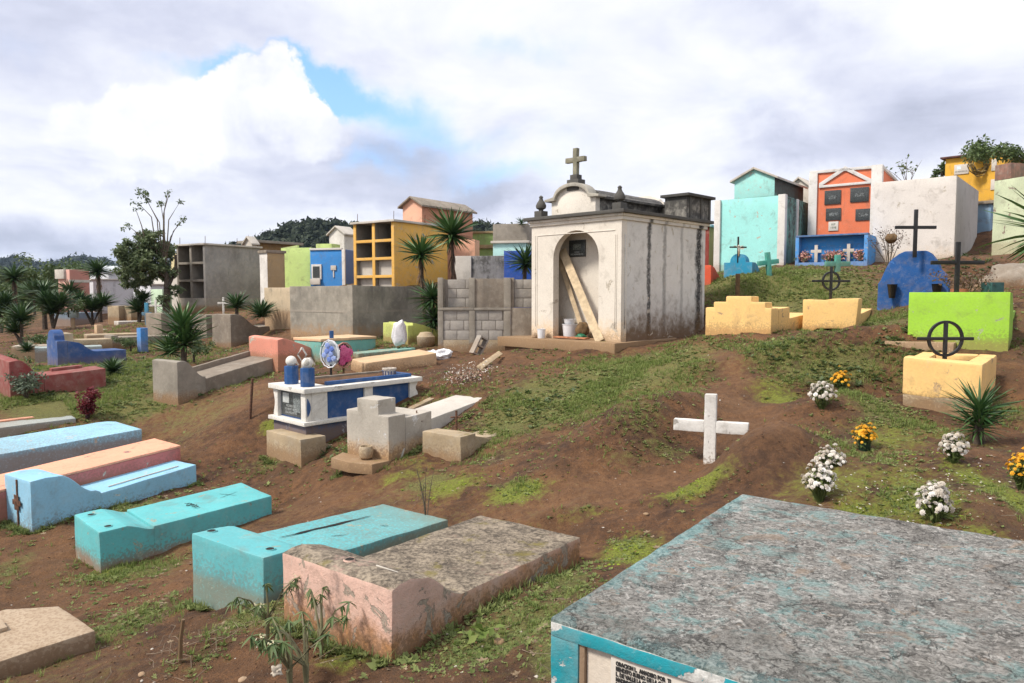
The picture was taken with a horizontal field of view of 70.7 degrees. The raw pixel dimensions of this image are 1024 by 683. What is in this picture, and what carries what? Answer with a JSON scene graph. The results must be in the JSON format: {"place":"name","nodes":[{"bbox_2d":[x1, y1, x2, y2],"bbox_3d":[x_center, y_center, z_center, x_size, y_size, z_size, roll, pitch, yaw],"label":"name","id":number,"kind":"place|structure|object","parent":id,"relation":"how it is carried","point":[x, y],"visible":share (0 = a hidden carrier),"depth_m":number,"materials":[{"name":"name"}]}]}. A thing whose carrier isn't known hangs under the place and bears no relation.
{"place":"outdoors","nodes":[
{"label":"outdoors","id":0,"kind":"place"},
{"bbox_2d":[281,230,328,240],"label":"hill","id":1,"kind":"structure","parent":0,"point":[283,239],"depth_m":297.82,"materials":[{"name":"green plant"}]},
{"bbox_2d":[167,216,512,265],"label":"forest","id":2,"kind":"object","parent":1,"relation":"on","point":[308,227],"visible":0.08,"depth_m":298.04,"materials":[{"name":"green plant"}]},
{"bbox_2d":[0,229,1023,682],"bbox_3d":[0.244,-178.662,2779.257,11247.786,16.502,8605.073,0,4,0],"label":"ground","id":3,"kind":"structure","parent":0,"point":[228,441],"depth_m":7.95,"materials":[{"name":"soil"}]},
{"bbox_2d":[0,263,35,313],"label":"yucca","id":4,"kind":"object","parent":3,"relation":"on","point":[12,275],"visible":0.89,"depth_m":29.78,"materials":[{"name":"green plant"}]},
{"bbox_2d":[0,300,41,344],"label":"yucca","id":5,"kind":"object","parent":3,"relation":"on","point":[20,316],"visible":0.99,"depth_m":23.96,"materials":[{"name":"green plant"}]},
{"bbox_2d":[1,368,48,398],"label":"bare shrub","id":6,"kind":"object","parent":3,"relation":"on","point":[25,385],"visible":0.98,"depth_m":13.38,"materials":[{"name":"plant"}]},
{"bbox_2d":[0,416,75,437],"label":"tomb","id":7,"kind":"object","parent":3,"relation":"on","point":[14,426],"visible":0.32,"depth_m":12.19,"materials":[{"name":"grey paint"}]},
{"bbox_2d":[13,252,65,282],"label":"shrub","id":8,"kind":"object","parent":3,"relation":"on","point":[49,272],"visible":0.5,"depth_m":43.95,"materials":[{"name":"green plant"}]},
{"bbox_2d":[0,607,94,679],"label":"tomb","id":9,"kind":"object","parent":3,"relation":"on","point":[36,639],"visible":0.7,"depth_m":5.02,"materials":[{"name":"beige stone"}]},
{"bbox_2d":[0,354,105,396],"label":"tomb","id":10,"kind":"object","parent":3,"relation":"on","point":[72,378],"visible":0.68,"depth_m":14.10,"materials":[{"name":"red paint"}]},
{"bbox_2d":[28,288,79,328],"bbox_3d":[-18.334,-1.351,28.981,2.041,1.680,1.766,0,4,0],"label":"yucca","id":11,"kind":"object","parent":3,"relation":"on","point":[51,302],"visible":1,"depth_m":28.80,"materials":[{"name":"green plant"}]},
{"bbox_2d":[0,421,141,473],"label":"tomb","id":12,"kind":"object","parent":3,"relation":"on","point":[19,452],"visible":0.57,"depth_m":10.44,"materials":[{"name":"blue paint"}]},
{"bbox_2d":[55,269,89,311],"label":"tomb house","id":13,"kind":"structure","parent":3,"relation":"on","point":[63,275],"depth_m":40.27,"materials":[{"name":"concrete"}]},
{"bbox_2d":[47,329,125,365],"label":"tomb","id":14,"kind":"object","parent":3,"relation":"on","point":[60,349],"visible":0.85,"depth_m":17.57,"materials":[{"name":"blue paint"}]},
{"bbox_2d":[63,332,112,348],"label":"tomb","id":15,"kind":"object","parent":3,"relation":"on","point":[105,343],"visible":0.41,"depth_m":20.98,"materials":[{"name":"concrete"}]},
{"bbox_2d":[74,386,103,418],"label":"bare shrub","id":16,"kind":"object","parent":3,"relation":"on","point":[87,408],"visible":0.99,"depth_m":12.68,"materials":[{"name":"red plant"}]},
{"bbox_2d":[0,439,180,523],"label":"tomb","id":17,"kind":"object","parent":3,"relation":"on","point":[98,466],"visible":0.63,"depth_m":9.70,"materials":[{"name":"paint"}]},
{"bbox_2d":[68,289,118,324],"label":"yucca","id":18,"kind":"object","parent":3,"relation":"on","point":[98,303],"visible":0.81,"depth_m":30.89,"materials":[{"name":"green plant"}]},
{"bbox_2d":[75,256,113,321],"bbox_3d":[-19.370,-2.460,33.904,1.864,3.124,1.849,0,4,0],"label":"yucca","id":19,"kind":"object","parent":3,"relation":"on","point":[96,268],"visible":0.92,"depth_m":33.80,"materials":[{"name":"green plant"}]},
{"bbox_2d":[5,461,196,531],"bbox_3d":[-5.210,2.012,9.308,0.667,0.985,2.095,2,5,33],"label":"tomb","id":20,"kind":"object","parent":3,"relation":"on","point":[36,498],"visible":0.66,"depth_m":8.65,"materials":[{"name":"blue paint"}]},
{"bbox_2d":[89,279,133,313],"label":"tomb house","id":21,"kind":"structure","parent":3,"relation":"on","point":[111,286],"depth_m":42.54,"materials":[{"name":"concrete"}]},
{"bbox_2d":[121,290,153,321],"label":"yucca","id":22,"kind":"object","parent":3,"relation":"on","point":[136,305],"visible":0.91,"depth_m":27.84,"materials":[{"name":"green plant"}]},
{"bbox_2d":[109,187,186,312],"bbox_3d":[-13.843,-3.287,27.454,2.623,5.121,1.998,-2,4,-31],"label":"tree","id":23,"kind":"object","parent":3,"relation":"on","point":[147,250],"visible":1,"depth_m":27.26,"materials":[{"name":"green plant"}]},
{"bbox_2d":[145,313,175,334],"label":"tomb","id":24,"kind":"object","parent":3,"relation":"on","point":[150,322],"visible":0.25,"depth_m":24.03,"materials":[{"name":"concrete"}]},
{"bbox_2d":[74,483,271,572],"bbox_3d":[-3.736,2.187,8.109,0.748,0.790,1.868,3,5,42],"label":"tomb","id":25,"kind":"object","parent":3,"relation":"on","point":[104,538],"visible":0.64,"depth_m":7.73,"materials":[{"name":"teal paint"}]},
{"bbox_2d":[142,299,218,361],"bbox_3d":[-7.317,-0.226,15.838,1.655,1.462,1.444,0,4,0],"label":"yucca","id":26,"kind":"object","parent":3,"relation":"on","point":[185,335],"visible":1,"depth_m":15.74,"materials":[{"name":"green plant"}]},
{"bbox_2d":[152,351,272,405],"bbox_3d":[-5.985,0.844,14.611,0.808,1.135,2.359,2,4,29],"label":"tomb","id":27,"kind":"object","parent":3,"relation":"on","point":[177,382],"visible":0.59,"depth_m":13.84,"materials":[{"name":"concrete"}]},
{"bbox_2d":[174,243,262,312],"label":"niche building","id":28,"kind":"structure","parent":3,"relation":"on","point":[211,275],"depth_m":28.71,"materials":[{"name":"concrete"}]},
{"bbox_2d":[212,314,268,347],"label":"tomb","id":29,"kind":"object","parent":3,"relation":"on","point":[233,330],"visible":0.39,"depth_m":20.89,"materials":[{"name":"concrete"}]},
{"bbox_2d":[241,297,279,319],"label":"yucca","id":30,"kind":"object","parent":3,"relation":"on","point":[260,309],"visible":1,"depth_m":20.89,"materials":[{"name":"green plant"}]},
{"bbox_2d":[225,573,300,638],"bbox_3d":[-1.524,1.745,4.579,0.512,0.437,0.361,-3,5,-40],"label":"sapling","id":31,"kind":"object","parent":3,"relation":"on","point":[260,611],"visible":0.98,"depth_m":4.61,"materials":[{"name":"green plant"}]},
{"bbox_2d":[257,250,285,301],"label":"tomb house","id":32,"kind":"structure","parent":3,"relation":"on","point":[272,268],"depth_m":26.11,"materials":[{"name":"paint"}]},
{"bbox_2d":[264,287,290,329],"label":"garden wall","id":33,"kind":"structure","parent":3,"relation":"on","point":[280,297],"depth_m":21.35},
{"bbox_2d":[249,335,310,371],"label":"tomb","id":34,"kind":"object","parent":3,"relation":"on","point":[279,351],"visible":0.57,"depth_m":15.51,"materials":[{"name":"paint"}]},
{"bbox_2d":[257,611,318,682],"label":"sapling","id":35,"kind":"object","parent":3,"relation":"on","point":[303,661],"visible":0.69,"depth_m":4.03,"materials":[{"name":"green plant"}]},
{"bbox_2d":[241,616,338,682],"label":"sapling","id":36,"kind":"object","parent":3,"relation":"on","point":[280,650],"visible":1,"depth_m":3.82,"materials":[{"name":"green plant"}]},
{"bbox_2d":[0,390,588,668],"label":"weeds","id":37,"kind":"object","parent":3,"relation":"on","point":[358,652],"visible":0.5,"depth_m":4.90,"materials":[{"name":"green plant"}]},
{"bbox_2d":[281,245,310,286],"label":"tomb house","id":38,"kind":"structure","parent":3,"relation":"on","point":[297,266],"depth_m":27.52,"materials":[{"name":"paint"}]},
{"bbox_2d":[266,429,331,467],"bbox_3d":[-2.483,1.616,11.319,0.987,0.657,2.408,4,5,43],"label":"concrete footing","id":39,"kind":"object","parent":3,"relation":"on","point":[298,449],"visible":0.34,"depth_m":10.33,"materials":[{"name":"beige concrete"}]},
{"bbox_2d":[192,504,447,609],"bbox_3d":[-1.577,1.909,6.420,0.868,0.883,2.208,2,4,32],"label":"tomb","id":40,"kind":"object","parent":3,"relation":"on","point":[230,564],"visible":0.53,"depth_m":5.69,"materials":[{"name":"teal paint"}]},
{"bbox_2d":[320,340,339,374],"bbox_3d":[-3.272,0.301,12.959,0.375,0.680,0.122,1,4,14],"label":"plastic wreath","id":41,"kind":"object","parent":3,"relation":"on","point":[331,353],"visible":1,"depth_m":12.96,"materials":[{"name":"blue plastic"}]},
{"bbox_2d":[305,586,356,658],"bbox_3d":[-1.104,1.747,4.409,0.259,0.454,0.518,-3,5,-35],"label":"sapling","id":42,"kind":"object","parent":3,"relation":"on","point":[313,602],"visible":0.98,"depth_m":4.36,"materials":[{"name":"green plant"}]},
{"bbox_2d":[309,248,353,285],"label":"tomb house","id":43,"kind":"structure","parent":3,"relation":"on","point":[331,266],"depth_m":26.60,"materials":[{"name":"paint"}]},
{"bbox_2d":[293,334,376,363],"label":"tomb","id":44,"kind":"object","parent":3,"relation":"on","point":[356,343],"visible":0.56,"depth_m":16.21,"materials":[{"name":"teal paint"}]},
{"bbox_2d":[326,225,353,250],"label":"tomb house","id":45,"kind":"structure","parent":3,"relation":"on","point":[342,236],"depth_m":33.01,"materials":[{"name":"paint"}]},
{"bbox_2d":[268,356,421,442],"bbox_3d":[-2.602,0.881,11.483,1.055,1.399,2.192,4,5,43],"label":"tomb","id":46,"kind":"object","parent":3,"relation":"on","point":[308,402],"visible":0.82,"depth_m":10.86,"materials":[{"name":"white paint"}]},
{"bbox_2d":[290,285,429,337],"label":"enclosure wall","id":47,"kind":"structure","parent":3,"relation":"on","point":[343,310],"depth_m":18.71,"materials":[{"name":"paint"}]},
{"bbox_2d":[351,350,435,372],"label":"tomb","id":48,"kind":"object","parent":3,"relation":"on","point":[403,361],"visible":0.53,"depth_m":13.73,"materials":[{"name":"beige concrete"}]},
{"bbox_2d":[350,214,447,285],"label":"niche building","id":49,"kind":"structure","parent":3,"relation":"on","point":[377,257],"depth_m":23.63,"materials":[{"name":"paint"}]},
{"bbox_2d":[331,395,480,474],"bbox_3d":[-1.349,1.241,10.180,0.841,1.114,2.714,2,5,33],"label":"tomb","id":50,"kind":"object","parent":3,"relation":"on","point":[387,429],"visible":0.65,"depth_m":9.36,"materials":[{"name":"concrete"}]},
{"bbox_2d":[383,322,437,344],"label":"tomb","id":51,"kind":"object","parent":3,"relation":"on","point":[413,330],"visible":0.33,"depth_m":17.23,"materials":[{"name":"paint"}]},
{"bbox_2d":[390,233,446,325],"bbox_3d":[-2.455,-1.657,19.165,1.442,2.597,1.437,-1,4,-19],"label":"yucca","id":52,"kind":"object","parent":3,"relation":"on","point":[421,248],"visible":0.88,"depth_m":19.13,"materials":[{"name":"green plant"}]},
{"bbox_2d":[406,278,452,332],"bbox_3d":[-1.907,-0.787,17.603,1.409,1.630,1.478,0,4,0],"label":"yucca","id":53,"kind":"object","parent":3,"relation":"on","point":[430,292],"visible":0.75,"depth_m":17.46,"materials":[{"name":"green plant"}]},
{"bbox_2d":[283,515,580,660],"bbox_3d":[-0.494,1.789,5.386,1.080,0.869,2.092,3,5,37],"label":"tomb","id":54,"kind":"object","parent":3,"relation":"on","point":[409,596],"visible":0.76,"depth_m":4.78,"materials":[{"name":"concrete"}]},
{"bbox_2d":[397,196,476,239],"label":"tomb house","id":55,"kind":"structure","parent":3,"relation":"on","point":[414,208],"depth_m":27.24,"materials":[{"name":"paint"}]},
{"bbox_2d":[419,205,482,307],"bbox_3d":[-1.689,-2.073,19.934,1.931,3.376,1.940,0,4,0],"label":"yucca","id":56,"kind":"object","parent":3,"relation":"on","point":[451,225],"visible":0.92,"depth_m":19.73,"materials":[{"name":"green plant"}]},
{"bbox_2d":[422,428,495,460],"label":"tomb","id":57,"kind":"object","parent":3,"relation":"on","point":[449,445],"visible":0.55,"depth_m":9.15,"materials":[{"name":"concrete"}]},
{"bbox_2d":[448,240,478,278],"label":"tomb house","id":58,"kind":"structure","parent":3,"relation":"on","point":[472,250],"depth_m":25.45,"materials":[{"name":"pink paint"}]},
{"bbox_2d":[455,256,503,278],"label":"tomb house","id":59,"kind":"structure","parent":3,"relation":"on","point":[481,267],"depth_m":22.01,"materials":[{"name":"paint"}]},
{"bbox_2d":[453,617,512,652],"bbox_3d":[-0.161,1.784,4.328,0.378,0.269,0.276,0,4,0],"label":"weed","id":60,"kind":"object","parent":3,"relation":"on","point":[481,631],"visible":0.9,"depth_m":4.29,"materials":[{"name":"green plant"}]},
{"bbox_2d":[473,231,492,255],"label":"tomb house","id":61,"kind":"structure","parent":3,"relation":"on","point":[485,238],"depth_m":29.94,"materials":[{"name":"green paint"}]},
{"bbox_2d":[438,278,531,352],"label":"block wall","id":62,"kind":"structure","parent":3,"relation":"on","point":[491,313],"depth_m":15.73,"materials":[{"name":"concrete"}]},
{"bbox_2d":[0,253,996,457],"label":"creeping weeds","id":63,"kind":"object","parent":3,"relation":"on","point":[857,383],"visible":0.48,"depth_m":10.48,"materials":[{"name":"green plant"}]},
{"bbox_2d":[491,223,531,255],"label":"tomb house","id":64,"kind":"structure","parent":3,"relation":"on","point":[508,236],"depth_m":23.96,"materials":[{"name":"concrete"}]},
{"bbox_2d":[0,246,1023,682],"bbox_3d":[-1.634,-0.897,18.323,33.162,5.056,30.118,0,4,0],"label":"grass","id":65,"kind":"structure","parent":3,"relation":"on","point":[596,366],"depth_m":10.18,"materials":[{"name":"green plant"}]},
{"bbox_2d":[0,250,1023,498],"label":"plants","id":66,"kind":"object","parent":3,"relation":"on","point":[800,332],"visible":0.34,"depth_m":12.01,"materials":[{"name":"green plant"}]},
{"bbox_2d":[0,287,1023,682],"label":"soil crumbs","id":67,"kind":"object","parent":3,"relation":"on","point":[498,517],"visible":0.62,"depth_m":6.30,"materials":[{"name":"brown soil"}]},
{"bbox_2d":[2,241,1023,682],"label":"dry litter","id":68,"kind":"object","parent":3,"relation":"on","point":[472,509],"visible":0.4,"depth_m":5.87,"materials":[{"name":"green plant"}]},
{"bbox_2d":[4,284,1022,682],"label":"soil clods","id":69,"kind":"object","parent":3,"relation":"on","point":[448,516],"visible":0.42,"depth_m":6.08,"materials":[{"name":"brown soil"}]},
{"bbox_2d":[501,244,531,278],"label":"yucca","id":70,"kind":"object","parent":3,"relation":"on","point":[524,260],"visible":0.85,"depth_m":17.83,"materials":[{"name":"green plant"}]},
{"bbox_2d":[504,251,531,307],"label":"tomb house","id":71,"kind":"structure","parent":3,"relation":"on","point":[515,274],"depth_m":19.49,"materials":[{"name":"blue paint"}]},
{"bbox_2d":[104,329,1018,682],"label":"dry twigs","id":72,"kind":"object","parent":3,"relation":"on","point":[350,643],"visible":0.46,"depth_m":4.68,"materials":[{"name":"brown wood"}]},
{"bbox_2d":[497,335,676,353],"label":"platform","id":73,"kind":"structure","parent":3,"relation":"on","point":[512,342],"depth_m":14.16,"materials":[{"name":"concrete"}]},
{"bbox_2d":[559,248,603,340],"bbox_3d":[1.364,-0.957,14.433,0.145,1.904,1.569,-2,4,-26],"label":"plank","id":74,"kind":"object","parent":73,"relation":"on","point":[582,298],"visible":0.93,"depth_m":14.38,"materials":[{"name":"brown wood"}]},
{"bbox_2d":[523,148,715,341],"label":"mausoleum","id":75,"kind":"structure","parent":73,"relation":"on","point":[638,263],"depth_m":14.62,"materials":[{"name":"paint"}]},
{"bbox_2d":[264,435,986,568],"bbox_3d":[-0.127,1.361,7.705,10.628,0.889,3.176,2,4,31],"label":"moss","id":76,"kind":"object","parent":3,"relation":"on","point":[686,502],"visible":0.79,"depth_m":6.20,"materials":[{"name":"green plant"}]},
{"bbox_2d":[673,393,748,463],"bbox_3d":[2.109,1.096,7.689,0.773,1.083,0.101,2,4,23],"label":"cross","id":77,"kind":"object","parent":3,"relation":"on","point":[710,426],"visible":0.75,"depth_m":7.63,"materials":[{"name":"white paint"}]},
{"bbox_2d":[724,254,759,277],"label":"tomb","id":78,"kind":"object","parent":3,"relation":"on","point":[743,264],"visible":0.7,"depth_m":17.52,"materials":[{"name":"teal paint"}]},
{"bbox_2d":[705,296,802,334],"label":"tomb","id":79,"kind":"object","parent":3,"relation":"on","point":[736,314],"visible":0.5,"depth_m":12.49,"materials":[{"name":"yellow paint"}]},
{"bbox_2d":[713,167,807,272],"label":"tomb house","id":80,"kind":"structure","parent":3,"relation":"on","point":[761,213],"depth_m":22.84,"materials":[{"name":"paint"}]},
{"bbox_2d":[551,494,1023,682],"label":"tomb","id":81,"kind":"object","parent":3,"relation":"on","point":[742,588],"visible":1,"depth_m":2.94,"materials":[{"name":"concrete"}]},
{"bbox_2d":[801,459,837,502],"bbox_3d":[2.490,1.132,5.830,0.290,0.357,0.271,0,4,0],"label":"bouquet","id":82,"kind":"object","parent":3,"relation":"on","point":[821,476],"visible":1,"depth_m":5.80,"materials":[{"name":"white plant"}]},
{"bbox_2d":[807,381,836,408],"bbox_3d":[3.537,0.618,8.266,0.306,0.338,0.316,-2,4,-28],"label":"bouquet","id":83,"kind":"object","parent":3,"relation":"on","point":[822,394],"visible":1,"depth_m":8.23,"materials":[{"name":"white plant"}]},
{"bbox_2d":[813,444,845,468],"bbox_3d":[2.881,1.063,6.535,0.298,0.281,0.285,0,4,0],"label":"bouquet","id":84,"kind":"object","parent":3,"relation":"on","point":[832,458],"visible":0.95,"depth_m":6.49,"materials":[{"name":"white plant"}]},
{"bbox_2d":[795,233,875,265],"bbox_3d":[9.728,-2.466,21.707,1.986,1.409,1.476,3,5,35],"label":"tomb row","id":85,"kind":"object","parent":3,"relation":"on","point":[815,246],"visible":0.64,"depth_m":21.28,"materials":[{"name":"paint"}]},
{"bbox_2d":[803,298,871,330],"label":"tomb","id":86,"kind":"object","parent":3,"relation":"on","point":[830,314],"visible":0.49,"depth_m":12.84,"materials":[{"name":"yellow paint"}]},
{"bbox_2d":[807,164,897,234],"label":"tomb house","id":87,"kind":"structure","parent":3,"relation":"on","point":[840,200],"depth_m":22.96,"materials":[{"name":"paint"}]},
{"bbox_2d":[851,422,877,451],"bbox_3d":[3.528,0.963,7.225,0.240,0.323,0.258,0,4,0],"label":"bouquet","id":88,"kind":"object","parent":3,"relation":"on","point":[864,437],"visible":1,"depth_m":7.18,"materials":[{"name":"yellow plant"}]},
{"bbox_2d":[877,251,949,309],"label":"tomb","id":89,"kind":"object","parent":3,"relation":"on","point":[905,273],"visible":0.6,"depth_m":13.95,"materials":[{"name":"blue paint"}]},
{"bbox_2d":[872,176,978,261],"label":"tomb house","id":90,"kind":"structure","parent":3,"relation":"on","point":[947,206],"depth_m":20.90,"materials":[{"name":"white paint"}]},
{"bbox_2d":[913,479,954,522],"bbox_3d":[2.985,1.133,5.112,0.234,0.320,0.256,1,4,19],"label":"bouquet","id":91,"kind":"object","parent":3,"relation":"on","point":[935,499],"visible":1,"depth_m":5.08,"materials":[{"name":"white plant"}]},
{"bbox_2d":[902,352,996,417],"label":"tomb","id":92,"kind":"object","parent":3,"relation":"on","point":[927,376],"visible":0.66,"depth_m":8.32,"materials":[{"name":"yellow paint"}]},
{"bbox_2d":[917,320,973,358],"bbox_3d":[5.145,0.116,8.585,0.670,0.730,0.038,0,4,-1],"label":"ring cross","id":93,"kind":"object","parent":92,"relation":"on","point":[945,338],"visible":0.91,"depth_m":8.56,"materials":[{"name":"black metal"}]},
{"bbox_2d":[884,292,1015,352],"bbox_3d":[6.551,-0.228,10.678,1.436,1.000,2.424,3,5,38],"label":"tomb","id":94,"kind":"object","parent":3,"relation":"on","point":[984,320],"visible":0.67,"depth_m":9.76,"materials":[{"name":"green paint"}]},
{"bbox_2d":[937,431,969,463],"bbox_3d":[3.799,0.920,6.216,0.240,0.289,0.241,0,4,0],"label":"bouquet","id":95,"kind":"object","parent":3,"relation":"on","point":[953,446],"visible":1,"depth_m":6.17,"materials":[{"name":"white plant"}]},
{"bbox_2d":[930,242,984,291],"bbox_3d":[6.322,-0.808,10.269,0.750,1.210,0.045,0,4,0],"label":"iron cross","id":96,"kind":"object","parent":3,"relation":"on","point":[957,262],"visible":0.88,"depth_m":10.23,"materials":[{"name":"black metal"}]},
{"bbox_2d":[929,266,996,291],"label":"bare shrub","id":97,"kind":"object","parent":3,"relation":"on","point":[962,283],"visible":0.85,"depth_m":11.13,"materials":[{"name":"brown plant"}]},
{"bbox_2d":[938,377,1023,444],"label":"yucca","id":98,"kind":"object","parent":3,"relation":"on","point":[978,421],"visible":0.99,"depth_m":7.13,"materials":[{"name":"green plant"}]},
{"bbox_2d":[940,151,1023,200],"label":"tomb house","id":99,"kind":"structure","parent":3,"relation":"on","point":[982,185],"depth_m":25.23,"materials":[{"name":"paint"}]},
{"bbox_2d":[958,133,1023,163],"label":"shrub","id":100,"kind":"object","parent":99,"relation":"on","point":[977,150],"visible":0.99,"depth_m":22.69,"materials":[{"name":"green plant"}]},
{"bbox_2d":[977,200,993,232],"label":"tomb house","id":101,"kind":"structure","parent":3,"relation":"on","point":[984,223],"depth_m":23.40,"materials":[{"name":"paint"}]},
{"bbox_2d":[969,263,1023,291],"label":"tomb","id":102,"kind":"object","parent":3,"relation":"on","point":[1009,275],"visible":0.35,"depth_m":12.47,"materials":[{"name":"paint"}]},
{"bbox_2d":[977,188,1023,263],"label":"yucca","id":103,"kind":"object","parent":3,"relation":"on","point":[1020,251],"visible":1,"depth_m":9.19,"materials":[{"name":"green plant"}]},
{"bbox_2d":[991,163,1023,254],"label":"tomb house","id":104,"kind":"structure","parent":3,"relation":"on","point":[1009,178],"depth_m":19.32,"materials":[{"name":"beige paint"}]},
{"bbox_2d":[1005,447,1023,489],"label":"bouquet","id":105,"kind":"object","parent":3,"relation":"on","point":[1016,471],"visible":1,"depth_m":5.58,"materials":[{"name":"yellow plant"}]},
{"bbox_2d":[0,0,1023,263],"label":"sky","id":106,"kind":"structure","parent":0,"point":[256,116],"materials":[{"name":"white"}]},
{"bbox_3d":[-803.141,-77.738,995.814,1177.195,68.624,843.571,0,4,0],"label":"far hills","id":107,"kind":"structure","parent":0,"visible":0},
{"bbox_2d":[0,252,119,284],"bbox_3d":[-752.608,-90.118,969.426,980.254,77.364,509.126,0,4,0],"label":"forest","id":108,"kind":"object","parent":107,"relation":"on","point":[8,260],"visible":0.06,"depth_m":971.98,"materials":[{"name":"green plant"}]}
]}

